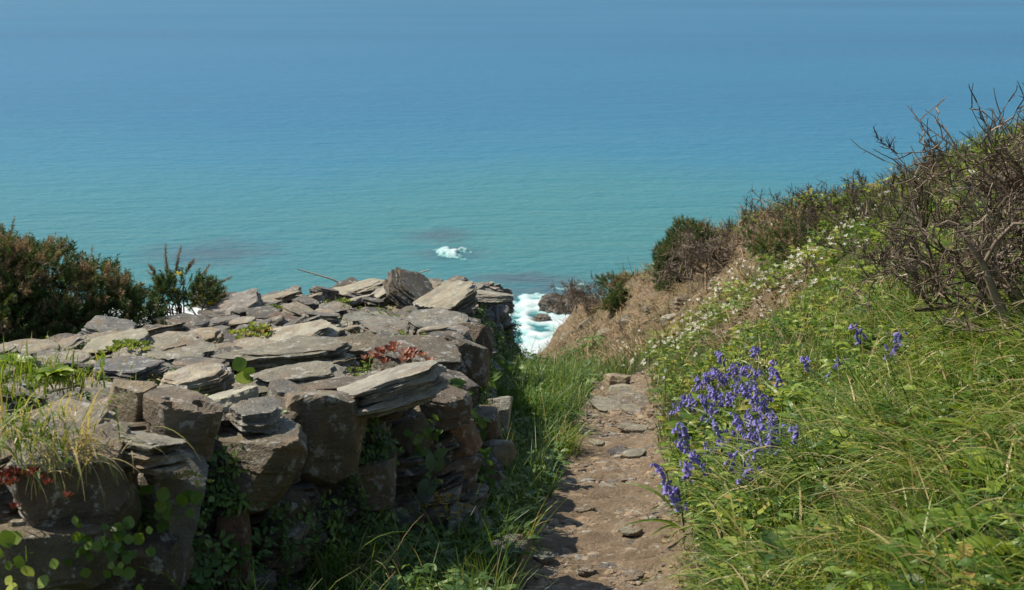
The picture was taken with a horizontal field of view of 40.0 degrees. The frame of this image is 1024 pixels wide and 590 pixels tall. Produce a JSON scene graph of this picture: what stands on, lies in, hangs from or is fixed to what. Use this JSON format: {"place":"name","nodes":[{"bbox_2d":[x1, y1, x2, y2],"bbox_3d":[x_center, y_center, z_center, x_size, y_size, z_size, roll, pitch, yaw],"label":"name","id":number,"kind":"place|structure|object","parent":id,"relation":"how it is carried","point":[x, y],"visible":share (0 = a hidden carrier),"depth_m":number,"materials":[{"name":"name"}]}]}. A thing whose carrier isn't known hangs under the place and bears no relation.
{"place":"outdoors","nodes":[
{"label":"outdoors","id":0,"kind":"place"},
{"bbox_2d":[0,0,1023,343],"bbox_3d":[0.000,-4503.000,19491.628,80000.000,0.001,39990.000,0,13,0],"label":"sea","id":1,"kind":"structure","parent":0,"point":[514,146],"depth_m":238.55,"materials":[{"name":"liquid"}]},
{"bbox_2d":[434,246,472,259],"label":"breaking wave","id":2,"kind":"object","parent":1,"relation":"on","point":[445,251],"visible":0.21,"depth_m":126.19,"materials":[{"name":"liquid"}]},
{"bbox_2d":[509,283,600,356],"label":"surf","id":3,"kind":"structure","parent":1,"relation":"on","point":[526,306],"depth_m":101.50,"materials":[{"name":"liquid"}]},
{"bbox_2d":[538,293,579,314],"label":"sea rock","id":4,"kind":"object","parent":1,"relation":"in","point":[545,300],"visible":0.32,"depth_m":104.28,"materials":[{"name":"stone"}]},
{"bbox_2d":[491,364,707,589],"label":"path","id":5,"kind":"structure","parent":0,"point":[599,536],"depth_m":6.50,"materials":[{"name":"stone"}]},
{"bbox_2d":[533,551,553,564],"bbox_3d":[0.134,1.120,5.943,0.094,0.054,0.096,-8,14,-31],"label":"path stone","id":6,"kind":"object","parent":5,"relation":"on","point":[548,556],"visible":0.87,"depth_m":5.91,"materials":[{"name":"stone"}]},
{"bbox_2d":[576,563,595,576],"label":"path stone","id":7,"kind":"object","parent":5,"relation":"on","point":[586,570],"visible":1,"depth_m":5.76,"materials":[{"name":"stone"}]},
{"bbox_2d":[590,396,619,412],"bbox_3d":[0.718,0.830,10.478,0.268,0.072,0.338,-4,18,-19],"label":"stone","id":8,"kind":"object","parent":5,"relation":"on","point":[604,404],"visible":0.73,"depth_m":10.46,"materials":[{"name":"stone"}]},
{"bbox_2d":[603,373,630,386],"bbox_3d":[0.933,0.757,12.389,0.248,0.124,0.244,-3,12,-39],"label":"stone","id":9,"kind":"object","parent":5,"relation":"on","point":[612,379],"visible":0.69,"depth_m":12.31,"materials":[{"name":"stone"}]},
{"bbox_2d":[605,387,637,400],"bbox_3d":[0.862,0.812,11.037,0.274,0.084,0.358,1,17,11],"label":"stone","id":10,"kind":"object","parent":5,"relation":"on","point":[615,393],"visible":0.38,"depth_m":11.08,"materials":[{"name":"stone"}]},
{"bbox_2d":[618,524,642,535],"bbox_3d":[0.525,1.052,6.262,0.101,0.036,0.113,9,12,37],"label":"path stone","id":11,"kind":"object","parent":5,"relation":"on","point":[631,530],"visible":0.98,"depth_m":6.24,"materials":[{"name":"stone"}]},
{"bbox_2d":[617,422,647,433],"bbox_3d":[0.829,0.916,9.584,0.208,0.064,0.198,4,14,18],"label":"path stone","id":12,"kind":"object","parent":5,"relation":"on","point":[627,427],"visible":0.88,"depth_m":9.54,"materials":[{"name":"stone"}]},
{"bbox_2d":[621,448,646,458],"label":"path stone","id":13,"kind":"object","parent":5,"relation":"on","point":[634,453],"visible":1,"depth_m":8.44,"materials":[{"name":"stone"}]},
{"bbox_2d":[619,395,649,410],"bbox_3d":[0.931,0.804,10.345,0.293,0.048,0.278,-4,17,-1],"label":"stone","id":14,"kind":"object","parent":5,"relation":"on","point":[640,400],"visible":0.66,"depth_m":10.38,"materials":[{"name":"stone"}]},
{"bbox_2d":[622,483,701,536],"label":"bluebell","id":15,"kind":"object","parent":5,"relation":"on","point":[673,490],"visible":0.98,"depth_m":5.96,"materials":[{"name":"purple plant"}]},
{"bbox_2d":[491,142,1023,589],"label":"ground","id":16,"kind":"structure","parent":0,"point":[651,294],"depth_m":12.96,"materials":[{"name":"soil"}]},
{"bbox_2d":[0,216,170,343],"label":"gorse bush","id":17,"kind":"object","parent":16,"relation":"on","point":[28,308],"visible":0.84,"depth_m":9.63,"materials":[{"name":"plant"}]},
{"bbox_2d":[0,275,524,589],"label":"dry stone wall","id":18,"kind":"structure","parent":16,"relation":"on","point":[307,454],"depth_m":5.34,"materials":[{"name":"stone"}]},
{"bbox_2d":[0,530,60,589],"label":"pennywort","id":19,"kind":"object","parent":18,"relation":"attached to","point":[8,539],"visible":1,"depth_m":3.94,"materials":[{"name":"green plant"}]},
{"bbox_2d":[0,465,73,508],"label":"stonecrop","id":20,"kind":"object","parent":18,"relation":"on","point":[8,474],"visible":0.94,"depth_m":3.92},
{"bbox_2d":[0,335,105,405],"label":"grass tuft","id":21,"kind":"object","parent":18,"relation":"on","point":[27,367],"visible":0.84,"depth_m":5.00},
{"bbox_2d":[33,365,79,383],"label":"leafy weed","id":22,"kind":"object","parent":18,"relation":"on","point":[56,373],"visible":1,"depth_m":4.88,"materials":[{"name":"green plant"}]},
{"bbox_2d":[1,340,154,415],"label":"grass tuft","id":23,"kind":"object","parent":18,"relation":"on","point":[45,380],"visible":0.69,"depth_m":4.95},
{"bbox_2d":[0,385,159,498],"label":"grass tuft","id":24,"kind":"object","parent":18,"relation":"on","point":[25,429],"visible":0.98,"depth_m":4.05,"materials":[{"name":"plant"}]},
{"bbox_2d":[8,388,200,506],"bbox_3d":[-1.265,0.421,4.117,0.510,0.370,0.505,12,18,41],"label":"grass tuft","id":25,"kind":"object","parent":18,"relation":"on","point":[86,442],"visible":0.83,"depth_m":4.09,"materials":[{"name":"plant"}]},
{"bbox_2d":[77,315,137,334],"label":"slate slab","id":26,"kind":"structure","parent":18,"relation":"on","point":[99,323],"depth_m":8.99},
{"bbox_2d":[64,516,155,589],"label":"pennywort","id":27,"kind":"object","parent":18,"relation":"attached to","point":[119,536],"visible":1,"depth_m":4.03,"materials":[{"name":"green plant"}]},
{"bbox_2d":[81,328,148,359],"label":"slate slab","id":28,"kind":"structure","parent":18,"relation":"on","point":[100,343],"depth_m":7.94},
{"bbox_2d":[95,338,153,358],"bbox_3d":[-2.011,0.282,7.447,0.365,0.092,0.295,4,14,16],"label":"stonecrop","id":29,"kind":"object","parent":18,"relation":"on","point":[118,344],"visible":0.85,"depth_m":7.44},
{"bbox_2d":[106,379,157,421],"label":"stone block","id":30,"kind":"structure","parent":18,"relation":"on","point":[131,406],"depth_m":4.74,"materials":[{"name":"stone"}]},
{"bbox_2d":[93,355,172,383],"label":"slate slab","id":31,"kind":"structure","parent":18,"relation":"on","point":[144,368],"depth_m":6.41,"materials":[{"name":"stone"}]},
{"bbox_2d":[114,431,188,474],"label":"slate slab","id":32,"kind":"structure","parent":18,"relation":"on","point":[151,459],"depth_m":4.30,"materials":[{"name":"stone"}]},
{"bbox_2d":[139,484,202,531],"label":"pennywort","id":33,"kind":"object","parent":18,"relation":"attached to","point":[162,505],"visible":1,"depth_m":4.38,"materials":[{"name":"green plant"}]},
{"bbox_2d":[140,335,216,366],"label":"slate slab","id":34,"kind":"structure","parent":18,"relation":"on","point":[193,347],"depth_m":7.45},
{"bbox_2d":[142,387,223,461],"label":"stone block","id":35,"kind":"structure","parent":18,"relation":"on","point":[193,418],"depth_m":4.64,"materials":[{"name":"stone"}]},
{"bbox_2d":[145,243,232,315],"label":"gorse bush","id":36,"kind":"object","parent":18,"relation":"on","point":[162,284],"visible":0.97,"depth_m":10.89,"materials":[{"name":"green plant"}]},
{"bbox_2d":[159,362,234,395],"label":"slate slab","id":37,"kind":"structure","parent":18,"relation":"on","point":[216,377],"depth_m":5.98,"materials":[{"name":"stone"}]},
{"bbox_2d":[187,327,224,342],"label":"slate slab","id":38,"kind":"structure","parent":18,"relation":"on","point":[212,334],"depth_m":8.31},
{"bbox_2d":[1,294,416,422],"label":"moss","id":39,"kind":"object","parent":18,"relation":"on","point":[368,369],"visible":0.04,"depth_m":7.27,"materials":[{"name":"green plant"}]},
{"bbox_2d":[208,314,239,329],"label":"slate slab","id":40,"kind":"structure","parent":18,"relation":"on","point":[225,320],"depth_m":9.52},
{"bbox_2d":[207,385,258,424],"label":"slate slab","id":41,"kind":"structure","parent":18,"relation":"on","point":[227,399],"depth_m":5.05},
{"bbox_2d":[205,288,262,315],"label":"slate slab","id":42,"kind":"structure","parent":18,"relation":"on","point":[249,298],"depth_m":10.74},
{"bbox_2d":[227,321,274,338],"bbox_3d":[-1.603,0.210,8.535,0.248,0.126,0.415,-7,15,-28],"label":"stonecrop","id":43,"kind":"object","parent":18,"relation":"on","point":[262,328],"visible":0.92,"depth_m":8.45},
{"bbox_2d":[225,396,281,435],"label":"slate slab","id":44,"kind":"structure","parent":18,"relation":"on","point":[251,415],"depth_m":4.95,"materials":[{"name":"stone"}]},
{"bbox_2d":[245,305,281,319],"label":"slate slab","id":45,"kind":"structure","parent":18,"relation":"on","point":[265,312],"depth_m":10.10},
{"bbox_2d":[212,335,359,374],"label":"slate slab","id":46,"kind":"structure","parent":18,"relation":"on","point":[296,349],"depth_m":6.88,"materials":[{"name":"stone"}]},
{"bbox_2d":[242,361,347,396],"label":"slate slab","id":47,"kind":"structure","parent":18,"relation":"on","point":[304,372],"depth_m":6.11,"materials":[{"name":"stone"}]},
{"bbox_2d":[232,357,254,384],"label":"pennywort","id":48,"kind":"object","parent":47,"relation":"on","point":[243,376],"visible":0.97,"depth_m":6.18,"materials":[{"name":"green plant"}]},
{"bbox_2d":[252,319,340,340],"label":"slate slab","id":49,"kind":"structure","parent":18,"relation":"on","point":[322,327],"depth_m":8.40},
{"bbox_2d":[108,303,528,589],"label":"wall weeds","id":50,"kind":"object","parent":18,"relation":"attached to","point":[199,574],"depth_m":5.07,"materials":[{"name":"green plant"}]},
{"bbox_2d":[307,286,340,301],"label":"slate slab","id":51,"kind":"object","parent":18,"relation":"on","point":[328,293],"depth_m":12.84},
{"bbox_2d":[336,331,379,371],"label":"slate slab","id":52,"kind":"structure","parent":18,"relation":"on","point":[362,343],"depth_m":7.38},
{"bbox_2d":[332,278,384,299],"bbox_3d":[-1.535,-0.006,13.153,0.770,0.135,0.531,-13,13,-7],"label":"slate slab","id":53,"kind":"object","parent":18,"relation":"on","point":[367,286],"depth_m":13.09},
{"bbox_2d":[341,311,405,324],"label":"slate slab","id":54,"kind":"structure","parent":18,"relation":"on","point":[355,317],"depth_m":10.25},
{"bbox_2d":[357,286,393,308],"bbox_3d":[-1.117,0.028,11.963,0.534,0.148,0.394,-31,19,0],"label":"slate slab","id":55,"kind":"object","parent":18,"relation":"on","point":[380,292],"depth_m":11.83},
{"bbox_2d":[358,316,414,335],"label":"slate slab","id":56,"kind":"structure","parent":18,"relation":"on","point":[375,324],"depth_m":9.12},
{"bbox_2d":[337,360,450,417],"bbox_3d":[-0.499,0.384,5.598,0.533,0.176,0.377,-12,13,-11],"label":"slate slab","id":57,"kind":"object","parent":18,"relation":"on","point":[397,388],"depth_m":5.49,"materials":[{"name":"stone"}]},
{"bbox_2d":[360,340,435,370],"bbox_3d":[-0.512,0.278,6.449,0.312,0.090,0.474,-8,15,-32],"label":"stonecrop","id":58,"kind":"object","parent":18,"relation":"on","point":[407,353],"visible":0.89,"depth_m":6.46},
{"bbox_2d":[382,267,433,308],"bbox_3d":[-0.867,-0.052,11.835,0.468,0.185,0.424,38,28,9],"label":"slate slab","id":59,"kind":"object","parent":18,"relation":"on","point":[403,288],"depth_m":11.74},
{"bbox_2d":[403,429,430,455],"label":"pennywort","id":60,"kind":"object","parent":18,"relation":"attached to","point":[417,440],"visible":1,"depth_m":6.01,"materials":[{"name":"green plant"}]},
{"bbox_2d":[370,335,465,375],"bbox_3d":[-0.476,0.344,7.055,0.474,0.224,0.490,-2,13,-6],"label":"slate slab","id":61,"kind":"object","parent":18,"relation":"on","point":[444,352],"depth_m":7.01,"materials":[{"name":"stone"}]},
{"bbox_2d":[407,448,449,495],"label":"wall plant","id":62,"kind":"object","parent":18,"relation":"attached to","point":[430,463],"depth_m":5.98,"materials":[{"name":"green plant"}]},
{"bbox_2d":[423,414,442,442],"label":"wall plant","id":63,"kind":"object","parent":18,"relation":"attached to","point":[426,431],"depth_m":6.08,"materials":[{"name":"green plant"}]},
{"bbox_2d":[406,307,470,334],"bbox_3d":[-0.472,0.215,9.262,0.522,0.149,0.442,14,23,22],"label":"slate slab","id":64,"kind":"object","parent":18,"relation":"on","point":[419,319],"depth_m":9.27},
{"bbox_2d":[419,479,468,524],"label":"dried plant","id":65,"kind":"object","parent":18,"relation":"on","point":[437,499],"visible":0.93,"depth_m":5.93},
{"bbox_2d":[413,280,477,312],"bbox_3d":[-0.530,0.042,11.092,0.580,0.184,0.734,-11,16,16],"label":"slate slab","id":66,"kind":"object","parent":18,"relation":"on","point":[457,295],"depth_m":11.00,"materials":[{"name":"stone"}]},
{"bbox_2d":[472,417,491,447],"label":"wall plant","id":67,"kind":"object","parent":18,"relation":"attached to","point":[481,422],"depth_m":6.89,"materials":[{"name":"green plant"}]},
{"bbox_2d":[476,446,495,486],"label":"wall plant","id":68,"kind":"object","parent":18,"relation":"attached to","point":[486,452],"depth_m":6.58,"materials":[{"name":"green plant"}]},
{"bbox_2d":[477,290,513,305],"bbox_3d":[-0.191,0.010,13.191,0.442,0.115,0.393,6,16,9],"label":"slate slab","id":69,"kind":"object","parent":18,"relation":"on","point":[489,298],"depth_m":13.05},
{"bbox_2d":[490,381,524,408],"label":"wall plant","id":70,"kind":"object","parent":18,"relation":"attached to","point":[501,391],"depth_m":9.20,"materials":[{"name":"green plant"}]},
{"bbox_2d":[495,360,532,379],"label":"wall plant","id":71,"kind":"object","parent":18,"relation":"attached to","point":[501,363],"depth_m":11.47,"materials":[{"name":"green plant"}]},
{"bbox_2d":[271,499,424,589],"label":"grass tuft","id":72,"kind":"object","parent":16,"relation":"on","point":[355,555],"visible":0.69,"depth_m":5.28,"materials":[{"name":"plant"}]},
{"bbox_2d":[279,503,541,589],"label":"shaded weeds","id":73,"kind":"object","parent":16,"relation":"on","point":[349,581],"visible":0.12,"depth_m":5.30,"materials":[{"name":"green plant"}]},
{"bbox_2d":[341,513,485,588],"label":"grass tuft","id":74,"kind":"object","parent":16,"relation":"on","point":[398,565],"visible":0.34,"depth_m":5.38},
{"bbox_2d":[360,334,606,589],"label":"shaded ground cover","id":75,"kind":"object","parent":16,"relation":"on","point":[424,543],"visible":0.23,"depth_m":5.84,"materials":[{"name":"green plant"}]},
{"bbox_2d":[483,534,534,571],"bbox_3d":[-0.004,1.088,5.796,0.168,0.175,0.188,8,15,32],"label":"boulder","id":76,"kind":"object","parent":16,"relation":"on","point":[528,567],"visible":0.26,"depth_m":5.78,"materials":[{"name":"stone"}]},
{"bbox_2d":[511,350,602,426],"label":"grass tuft","id":77,"kind":"object","parent":16,"relation":"on","point":[552,407],"visible":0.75,"depth_m":9.54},
{"bbox_2d":[510,325,611,398],"bbox_3d":[0.377,0.588,11.163,1.021,0.723,1.263,0,13,0],"label":"grass tuft","id":78,"kind":"object","parent":16,"relation":"on","point":[564,371],"visible":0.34,"depth_m":11.19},
{"bbox_2d":[114,111,1023,589],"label":"grass","id":79,"kind":"structure","parent":16,"relation":"on","point":[900,495],"depth_m":5.52,"materials":[{"name":"plant"}]},
{"bbox_2d":[540,389,610,455],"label":"grass tuft","id":80,"kind":"object","parent":16,"relation":"on","point":[576,436],"visible":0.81,"depth_m":8.69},
{"bbox_2d":[547,271,626,316],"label":"dead shrub","id":81,"kind":"object","parent":16,"relation":"on","point":[589,302],"visible":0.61,"depth_m":21.38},
{"bbox_2d":[600,281,632,313],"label":"shrub","id":82,"kind":"object","parent":16,"relation":"on","point":[611,299],"visible":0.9,"depth_m":19.82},
{"bbox_2d":[593,260,640,294],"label":"shrub","id":83,"kind":"object","parent":16,"relation":"on","point":[604,280],"visible":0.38,"depth_m":21.34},
{"bbox_2d":[625,463,699,508],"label":"bluebell","id":84,"kind":"object","parent":16,"relation":"on","point":[658,471],"visible":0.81,"depth_m":6.44,"materials":[{"name":"purple plant"}]},
{"bbox_2d":[661,411,703,438],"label":"broadleaf plant","id":85,"kind":"object","parent":16,"relation":"on","point":[682,416],"visible":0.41,"depth_m":8.51,"materials":[{"name":"green plant"}]},
{"bbox_2d":[648,215,721,300],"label":"gorse bush","id":86,"kind":"object","parent":16,"relation":"on","point":[664,245],"visible":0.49,"depth_m":17.95,"materials":[{"name":"plant"}]},
{"bbox_2d":[676,459,694,505],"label":"bluebell","id":87,"kind":"object","parent":16,"relation":"on","point":[685,470],"visible":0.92,"depth_m":6.34,"materials":[{"name":"purple plant"}]},
{"bbox_2d":[636,215,746,292],"bbox_3d":[2.179,-0.392,15.967,1.571,0.980,1.365,0,13,0],"label":"dead shrub","id":88,"kind":"object","parent":16,"relation":"on","point":[695,250],"visible":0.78,"depth_m":15.98,"materials":[{"name":"plant"}]},
{"bbox_2d":[663,401,720,437],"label":"bluebell","id":89,"kind":"object","parent":16,"relation":"on","point":[710,411],"visible":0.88,"depth_m":8.21,"materials":[{"name":"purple plant"}]},
{"bbox_2d":[668,448,731,490],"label":"bluebell","id":90,"kind":"object","parent":16,"relation":"on","point":[693,459],"visible":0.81,"depth_m":6.32,"materials":[{"name":"purple plant"}]},
{"bbox_2d":[708,187,795,252],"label":"bare shrub","id":91,"kind":"object","parent":16,"relation":"on","point":[754,207],"visible":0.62,"depth_m":17.02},
{"bbox_2d":[735,423,781,470],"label":"bluebell","id":92,"kind":"object","parent":16,"relation":"on","point":[761,428],"visible":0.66,"depth_m":6.22,"materials":[{"name":"purple plant"}]},
{"bbox_2d":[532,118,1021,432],"bbox_3d":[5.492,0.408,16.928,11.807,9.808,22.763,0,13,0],"label":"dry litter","id":93,"kind":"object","parent":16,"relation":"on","point":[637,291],"visible":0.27,"depth_m":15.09,"materials":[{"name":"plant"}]},
{"bbox_2d":[740,209,834,263],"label":"shrub","id":94,"kind":"object","parent":16,"relation":"on","point":[763,243],"visible":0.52,"depth_m":13.84,"materials":[{"name":"plant"}]},
{"bbox_2d":[601,170,973,389],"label":"white flowers","id":95,"kind":"object","parent":16,"relation":"on","point":[715,288],"visible":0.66,"depth_m":12.84,"materials":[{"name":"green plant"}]},
{"bbox_2d":[742,180,842,252],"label":"bare shrub","id":96,"kind":"object","parent":16,"relation":"on","point":[787,206],"visible":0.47,"depth_m":15.44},
{"bbox_2d":[752,194,847,261],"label":"bare shrub","id":97,"kind":"object","parent":16,"relation":"on","point":[813,206],"visible":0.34,"depth_m":14.63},
{"bbox_2d":[772,168,869,259],"bbox_3d":[3.075,-0.758,13.921,0.935,1.066,0.878,0,13,0],"label":"bare shrub","id":98,"kind":"object","parent":16,"relation":"on","point":[833,208],"visible":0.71,"depth_m":13.83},
{"bbox_2d":[635,116,1023,589],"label":"leafy ground cover","id":99,"kind":"object","parent":16,"relation":"on","point":[777,403],"visible":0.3,"depth_m":9.53,"materials":[{"name":"green plant"}]},
{"bbox_2d":[770,170,888,238],"bbox_3d":[3.338,-0.975,14.961,1.242,0.788,1.031,0,13,0],"label":"bare shrub","id":100,"kind":"object","parent":16,"relation":"on","point":[805,204],"visible":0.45,"depth_m":14.87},
{"bbox_2d":[803,168,894,234],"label":"bare shrub","id":101,"kind":"object","parent":16,"relation":"on","point":[848,186],"visible":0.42,"depth_m":14.41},
{"bbox_2d":[705,112,1023,265],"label":"brown heath","id":102,"kind":"object","parent":16,"relation":"on","point":[849,198],"visible":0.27,"depth_m":13.45,"materials":[{"name":"plant"}]},
{"bbox_2d":[799,173,936,284],"bbox_3d":[3.028,-0.541,11.680,0.998,0.972,0.879,-7,15,-28],"label":"bare shrub","id":103,"kind":"object","parent":16,"relation":"on","point":[835,241],"visible":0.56,"depth_m":11.81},
{"bbox_2d":[806,139,942,246],"bbox_3d":[3.212,-0.844,12.466,1.114,1.075,0.773,0,13,0],"label":"bare shrub","id":104,"kind":"object","parent":16,"relation":"on","point":[854,212],"visible":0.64,"depth_m":12.40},
{"bbox_2d":[878,329,907,384],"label":"bluebell","id":105,"kind":"object","parent":16,"relation":"on","point":[896,335],"visible":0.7,"depth_m":7.00,"materials":[{"name":"purple plant"}]},
{"bbox_2d":[833,132,954,221],"bbox_3d":[3.444,-1.051,12.619,0.911,0.863,0.776,10,17,38],"label":"bare shrub","id":106,"kind":"object","parent":16,"relation":"on","point":[884,183],"visible":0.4,"depth_m":12.60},
{"bbox_2d":[811,81,1023,360],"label":"thorn thicket","id":107,"kind":"object","parent":16,"relation":"on","point":[981,251],"visible":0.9,"depth_m":6.29,"materials":[{"name":"plant"}]},
{"bbox_2d":[873,528,961,571],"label":"broadleaf plant","id":108,"kind":"object","parent":16,"relation":"on","point":[911,549],"visible":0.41,"depth_m":4.02,"materials":[{"name":"green plant"}]},
{"bbox_2d":[873,124,977,302],"bbox_3d":[2.327,-0.428,7.807,0.539,0.984,0.814,0,13,0],"label":"thorn sapling","id":109,"kind":"object","parent":16,"relation":"on","point":[924,223],"visible":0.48,"depth_m":7.77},
{"bbox_2d":[843,148,1023,303],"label":"thorn thicket","id":110,"kind":"object","parent":16,"relation":"on","point":[898,251],"visible":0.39,"depth_m":8.45,"materials":[{"name":"plant"}]},
{"bbox_2d":[891,502,1011,534],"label":"broadleaf plant","id":111,"kind":"object","parent":16,"relation":"on","point":[957,509],"visible":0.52,"depth_m":4.16,"materials":[{"name":"green plant"}]},
{"bbox_2d":[924,404,999,439],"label":"grass","id":112,"kind":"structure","parent":16,"relation":"on","point":[961,409],"depth_m":5.07,"materials":[{"name":"green plant"}]},
{"bbox_2d":[945,534,1023,561],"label":"broadleaf plant","id":113,"kind":"object","parent":16,"relation":"on","point":[989,541],"visible":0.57,"depth_m":3.73,"materials":[{"name":"green plant"}]},
{"bbox_2d":[948,447,1023,493],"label":"broadleaf plant","id":114,"kind":"object","parent":16,"relation":"on","point":[966,459],"visible":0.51,"depth_m":4.45,"materials":[{"name":"green plant"}]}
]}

